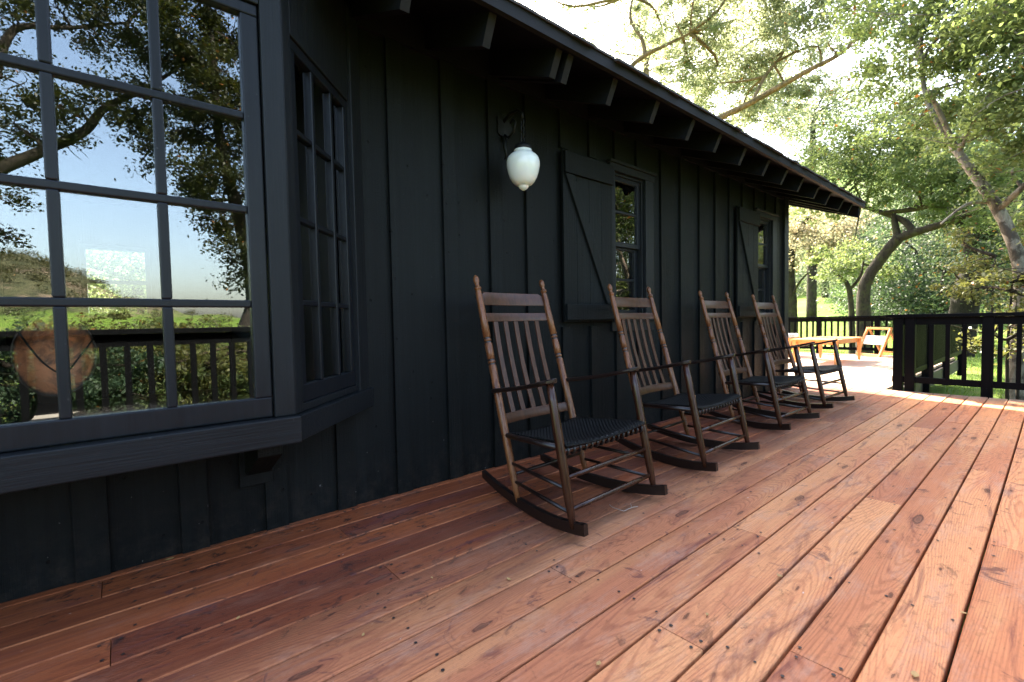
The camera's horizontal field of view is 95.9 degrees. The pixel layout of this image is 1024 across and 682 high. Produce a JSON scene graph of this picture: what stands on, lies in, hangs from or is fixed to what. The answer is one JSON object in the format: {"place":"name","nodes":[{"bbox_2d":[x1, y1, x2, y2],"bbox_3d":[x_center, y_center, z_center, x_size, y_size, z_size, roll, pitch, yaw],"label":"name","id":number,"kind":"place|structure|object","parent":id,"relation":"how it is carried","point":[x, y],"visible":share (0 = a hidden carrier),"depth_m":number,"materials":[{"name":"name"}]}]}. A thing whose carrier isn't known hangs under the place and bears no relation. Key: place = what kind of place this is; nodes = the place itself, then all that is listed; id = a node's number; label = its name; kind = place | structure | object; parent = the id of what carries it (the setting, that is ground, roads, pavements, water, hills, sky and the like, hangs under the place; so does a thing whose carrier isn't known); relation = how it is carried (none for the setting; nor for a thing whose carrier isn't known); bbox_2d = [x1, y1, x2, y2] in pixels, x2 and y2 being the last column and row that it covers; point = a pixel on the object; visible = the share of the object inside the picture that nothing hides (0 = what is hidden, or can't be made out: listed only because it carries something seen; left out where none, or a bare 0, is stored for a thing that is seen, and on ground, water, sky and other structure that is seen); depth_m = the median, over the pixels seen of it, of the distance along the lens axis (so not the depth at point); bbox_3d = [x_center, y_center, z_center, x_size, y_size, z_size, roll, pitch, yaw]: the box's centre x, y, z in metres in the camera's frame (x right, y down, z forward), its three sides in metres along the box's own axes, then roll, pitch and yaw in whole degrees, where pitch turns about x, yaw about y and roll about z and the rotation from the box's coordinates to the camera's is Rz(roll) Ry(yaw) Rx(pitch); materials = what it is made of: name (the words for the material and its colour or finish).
{"place":"outdoors","nodes":[
{"label":"outdoors","id":0,"kind":"place"},
{"bbox_2d":[0,0,865,602],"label":"house","id":1,"kind":"structure","parent":0,"point":[318,214],"depth_m":2.60,"materials":[{"name":"black wood"}]},
{"bbox_2d":[0,253,5,344],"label":"back window frame","id":2,"kind":"structure","parent":1,"relation":"in","point":[2,318],"depth_m":5.50,"materials":[{"name":"wood"}]},
{"bbox_2d":[0,373,38,424],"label":"dark pot","id":3,"kind":"object","parent":1,"relation":"on","point":[19,402],"visible":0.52,"depth_m":1.45,"materials":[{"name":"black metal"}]},
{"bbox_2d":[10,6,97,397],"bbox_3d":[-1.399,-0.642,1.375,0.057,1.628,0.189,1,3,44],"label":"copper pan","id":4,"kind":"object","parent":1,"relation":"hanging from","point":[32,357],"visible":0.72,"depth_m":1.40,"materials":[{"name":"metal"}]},
{"bbox_2d":[79,243,152,317],"bbox_3d":[-5.305,-0.790,6.211,0.720,0.960,0.100,-3,3,-40],"label":"back window frame","id":5,"kind":"structure","parent":1,"relation":"in","point":[82,247],"depth_m":6.16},
{"bbox_2d":[0,0,373,493],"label":"bay window","id":6,"kind":"structure","parent":1,"relation":"in","point":[299,114],"depth_m":1.59,"materials":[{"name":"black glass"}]},
{"bbox_2d":[497,108,539,190],"bbox_3d":[0.037,-1.148,2.764,0.198,0.512,0.283,-3,3,-40],"label":"wall lamp","id":7,"kind":"object","parent":1,"relation":"attached to","point":[523,163],"visible":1,"depth_m":2.69,"materials":[{"name":"white glass"}]},
{"bbox_2d":[606,158,656,330],"bbox_3d":[0.962,-0.749,3.788,0.622,1.323,0.135,-3,3,-40],"label":"window","id":8,"kind":"structure","parent":1,"relation":"in","point":[632,199],"depth_m":3.84,"materials":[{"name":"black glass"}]},
{"bbox_2d":[754,207,778,324],"bbox_3d":[2.995,-0.863,5.511,0.637,1.333,0.135,-3,3,-40],"label":"window","id":9,"kind":"structure","parent":1,"relation":"in","point":[767,227],"depth_m":5.59,"materials":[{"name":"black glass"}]},
{"bbox_2d":[890,360,1023,681],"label":"deck frame","id":10,"kind":"object","parent":1,"relation":"attached to","point":[938,372],"visible":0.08,"depth_m":6.73,"materials":[{"name":"brown wood"}]},
{"bbox_2d":[0,352,1023,681],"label":"deck","id":11,"kind":"structure","parent":10,"relation":"on","point":[862,522],"depth_m":1.61,"materials":[{"name":"brown wood"}]},
{"bbox_2d":[473,275,667,536],"bbox_3d":[0.257,0.223,2.329,0.688,1.147,0.781,-3,3,-42],"label":"rocking chair","id":12,"kind":"object","parent":11,"relation":"on","point":[573,434],"visible":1,"depth_m":2.35,"materials":[{"name":"brown wood"}]},
{"bbox_2d":[607,284,759,471],"bbox_3d":[1.116,0.176,3.083,0.688,1.147,0.781,-3,3,-42],"label":"rocking chair","id":13,"kind":"object","parent":11,"relation":"on","point":[697,406],"visible":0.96,"depth_m":3.11,"materials":[{"name":"brown wood"}]},
{"bbox_2d":[698,290,819,429],"bbox_3d":[2.116,0.119,4.009,0.688,1.147,0.781,-3,3,-39],"label":"rocking chair","id":14,"kind":"object","parent":11,"relation":"on","point":[772,382],"visible":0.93,"depth_m":4.03,"materials":[{"name":"brown wood"}]},
{"bbox_2d":[788,333,799,356],"bbox_3d":[6.245,0.084,10.826,0.720,0.515,0.720,-3,3,-44],"label":"deck chair","id":15,"kind":"object","parent":11,"relation":"on","point":[793,336],"visible":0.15,"depth_m":10.47,"materials":[{"name":"white wood"}]},
{"bbox_2d":[751,294,854,408],"bbox_3d":[3.006,0.069,4.809,0.688,1.147,0.781,-3,3,-38],"label":"rocking chair","id":16,"kind":"object","parent":11,"relation":"on","point":[817,370],"visible":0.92,"depth_m":4.82,"materials":[{"name":"brown wood"}]},
{"bbox_2d":[791,336,862,364],"bbox_3d":[6.330,0.171,9.261,1.560,0.465,0.800,-3,3,-39],"label":"table","id":17,"kind":"object","parent":11,"relation":"on","point":[845,340],"visible":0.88,"depth_m":9.05,"materials":[{"name":"orange wood"}]},
{"bbox_2d":[788,315,892,353],"bbox_3d":[7.680,0.033,11.033,0.150,1.245,4.360,-3,3,-40],"label":"deck railing","id":18,"kind":"object","parent":11,"relation":"attached to","point":[877,319],"visible":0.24,"depth_m":10.87,"materials":[{"name":"black wood"}]},
{"bbox_2d":[856,327,892,357],"bbox_3d":[7.971,0.015,10.007,0.534,0.627,0.725,-1,2,3],"label":"deck chair","id":19,"kind":"object","parent":11,"relation":"on","point":[877,341],"visible":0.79,"depth_m":9.95,"materials":[{"name":"white wood"}]},
{"bbox_2d":[911,671,918,677],"bbox_3d":[1.002,0.828,1.148,0.016,0.004,0.030,1,3,44],"label":"fallen leaf","id":20,"kind":"object","parent":11,"relation":"on","point":[914,673],"visible":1,"depth_m":1.15,"materials":[{"name":"beige plant"}]},
{"bbox_2d":[904,325,961,392],"bbox_3d":[6.900,0.189,7.489,5.900,1.250,0.150,-3,3,-40],"label":"deck railing","id":21,"kind":"object","parent":10,"relation":"attached to","point":[922,348],"visible":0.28,"depth_m":7.24,"materials":[{"name":"black wood"}]},
{"bbox_2d":[885,312,1023,398],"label":"deck railing","id":22,"kind":"object","parent":10,"relation":"attached to","point":[906,379],"visible":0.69,"depth_m":5.11,"materials":[{"name":"black wood"}]},
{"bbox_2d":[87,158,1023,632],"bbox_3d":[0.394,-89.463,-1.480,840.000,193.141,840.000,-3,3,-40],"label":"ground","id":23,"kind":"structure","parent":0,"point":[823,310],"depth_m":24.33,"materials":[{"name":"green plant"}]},
{"bbox_2d":[86,249,146,313],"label":"back garden tree","id":24,"kind":"object","parent":23,"relation":"on","point":[135,266],"visible":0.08,"depth_m":10.99,"materials":[{"name":"green plant"}]},
{"bbox_2d":[570,0,824,152],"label":"oak tree","id":25,"kind":"object","parent":23,"relation":"on","point":[770,124],"visible":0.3,"depth_m":21.40,"materials":[{"name":"green plant"}]},
{"bbox_2d":[520,0,882,130],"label":"oak tree","id":26,"kind":"object","parent":23,"relation":"on","point":[783,20],"visible":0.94,"depth_m":12.12,"materials":[{"name":"green plant"}]},
{"bbox_2d":[737,7,915,316],"bbox_3d":[18.194,-9.669,27.898,9.047,16.722,8.565,0,3,28],"label":"tree","id":27,"kind":"object","parent":23,"relation":"on","point":[811,302],"visible":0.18,"depth_m":27.69,"materials":[{"name":"green plant"}]},
{"bbox_2d":[788,201,885,332],"bbox_3d":[13.150,-3.019,20.138,5.102,6.997,4.235,-1,2,11],"label":"slim tree","id":28,"kind":"object","parent":23,"relation":"on","point":[798,230],"visible":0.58,"depth_m":19.73,"materials":[{"name":"green plant"}]},
{"bbox_2d":[795,231,882,297],"bbox_3d":[24.276,-5.020,36.321,8.534,7.287,8.252,-3,3,-40],"label":"tree","id":29,"kind":"object","parent":23,"relation":"on","point":[823,285],"visible":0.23,"depth_m":35.62,"materials":[{"name":"green plant"}]},
{"bbox_2d":[796,236,912,353],"bbox_3d":[12.293,-1.550,16.550,3.509,4.390,2.574,0,2,19],"label":"young tree","id":30,"kind":"object","parent":23,"relation":"on","point":[840,261],"visible":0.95,"depth_m":16.20,"materials":[{"name":"green plant"}]},
{"bbox_2d":[818,182,929,293],"bbox_3d":[24.244,-7.047,31.143,7.641,8.933,7.016,-3,3,-40],"label":"tree","id":31,"kind":"object","parent":23,"relation":"on","point":[875,223],"visible":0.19,"depth_m":31.03,"materials":[{"name":"green plant"}]},
{"bbox_2d":[816,273,936,330],"bbox_3d":[19.249,-1.968,24.203,5.956,4.154,5.492,-3,3,-40],"label":"bush","id":32,"kind":"object","parent":23,"relation":"on","point":[839,298],"visible":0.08,"depth_m":24.56,"materials":[{"name":"green plant"}]},
{"bbox_2d":[770,40,1019,302],"bbox_3d":[23.249,-9.998,27.511,10.504,17.022,14.386,-3,3,-40],"label":"tree","id":33,"kind":"object","parent":23,"relation":"on","point":[915,88],"visible":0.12,"depth_m":28.23,"materials":[{"name":"green plant"}]},
{"bbox_2d":[832,212,962,325],"bbox_3d":[17.338,-2.820,19.573,6.601,5.922,6.346,-1,2,10],"label":"evergreen tree","id":34,"kind":"object","parent":23,"relation":"on","point":[876,285],"visible":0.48,"depth_m":19.77,"materials":[{"name":"green plant"}]},
{"bbox_2d":[789,182,1009,298],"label":"woodland","id":35,"kind":"object","parent":23,"relation":"on","point":[916,238],"depth_m":41.86,"materials":[{"name":"green plant"}]},
{"bbox_2d":[785,78,1023,353],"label":"oak tree","id":36,"kind":"object","parent":23,"relation":"on","point":[895,166],"visible":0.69,"depth_m":12.97,"materials":[{"name":"green plant"}]},
{"bbox_2d":[799,0,1023,399],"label":"oak tree","id":37,"kind":"object","parent":23,"relation":"on","point":[988,24],"visible":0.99,"depth_m":5.84,"materials":[{"name":"green plant"}]},
{"bbox_2d":[821,236,1023,333],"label":"evergreen tree","id":38,"kind":"object","parent":23,"relation":"on","point":[943,308],"visible":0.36,"depth_m":17.78,"materials":[{"name":"green plant"}]},
{"bbox_2d":[861,90,1023,356],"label":"oak tree","id":39,"kind":"object","parent":23,"relation":"on","point":[955,306],"visible":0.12,"depth_m":15.40,"materials":[{"name":"green plant"}]},
{"bbox_2d":[890,189,1002,305],"bbox_3d":[26.459,-5.569,28.154,8.634,10.346,8.452,-1,2,1],"label":"tree","id":40,"kind":"object","parent":23,"relation":"on","point":[945,255],"visible":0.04,"depth_m":28.61,"materials":[{"name":"green plant"}]},
{"bbox_2d":[872,7,1023,326],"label":"tree","id":41,"kind":"object","parent":23,"relation":"on","point":[999,307],"visible":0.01,"depth_m":24.14,"materials":[{"name":"green plant"}]},
{"bbox_2d":[888,181,1023,312],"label":"tree","id":42,"kind":"object","parent":23,"relation":"on","point":[957,252],"visible":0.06,"depth_m":21.03,"materials":[{"name":"green plant"}]},
{"bbox_2d":[925,224,1011,312],"bbox_3d":[6.854,-0.314,6.872,0.885,2.945,1.058,-3,3,-40],"label":"leafy shrub","id":43,"kind":"object","parent":23,"relation":"on","point":[984,266],"visible":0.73,"depth_m":6.79,"materials":[{"name":"green plant"}]},
{"bbox_2d":[936,219,1023,400],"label":"leafy shrub","id":44,"kind":"object","parent":23,"relation":"on","point":[1017,280],"visible":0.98,"depth_m":5.51,"materials":[{"name":"green plant"}]},
{"bbox_2d":[951,300,1023,399],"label":"leafy shrub","id":45,"kind":"object","parent":23,"relation":"on","point":[975,346],"visible":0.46,"depth_m":5.21,"materials":[{"name":"green plant"}]},
{"bbox_2d":[957,179,1023,249],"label":"garden oak","id":46,"kind":"object","parent":23,"relation":"on","point":[1017,215],"visible":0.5,"depth_m":6.88,"materials":[{"name":"green plant"}]},
{"bbox_2d":[980,204,1023,260],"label":"garden oak","id":47,"kind":"object","parent":23,"relation":"on","point":[1000,233],"visible":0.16,"depth_m":8.14,"materials":[{"name":"green plant"}]},
{"bbox_2d":[516,0,1014,161],"label":"sky","id":48,"kind":"structure","parent":0,"point":[548,10],"materials":[{"name":"white"}]},
{"bbox_2d":[798,326,1005,398],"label":"grass","id":49,"kind":"structure","parent":0,"point":[976,356],"depth_m":11.72,"materials":[{"name":"green plant"}]}
]}

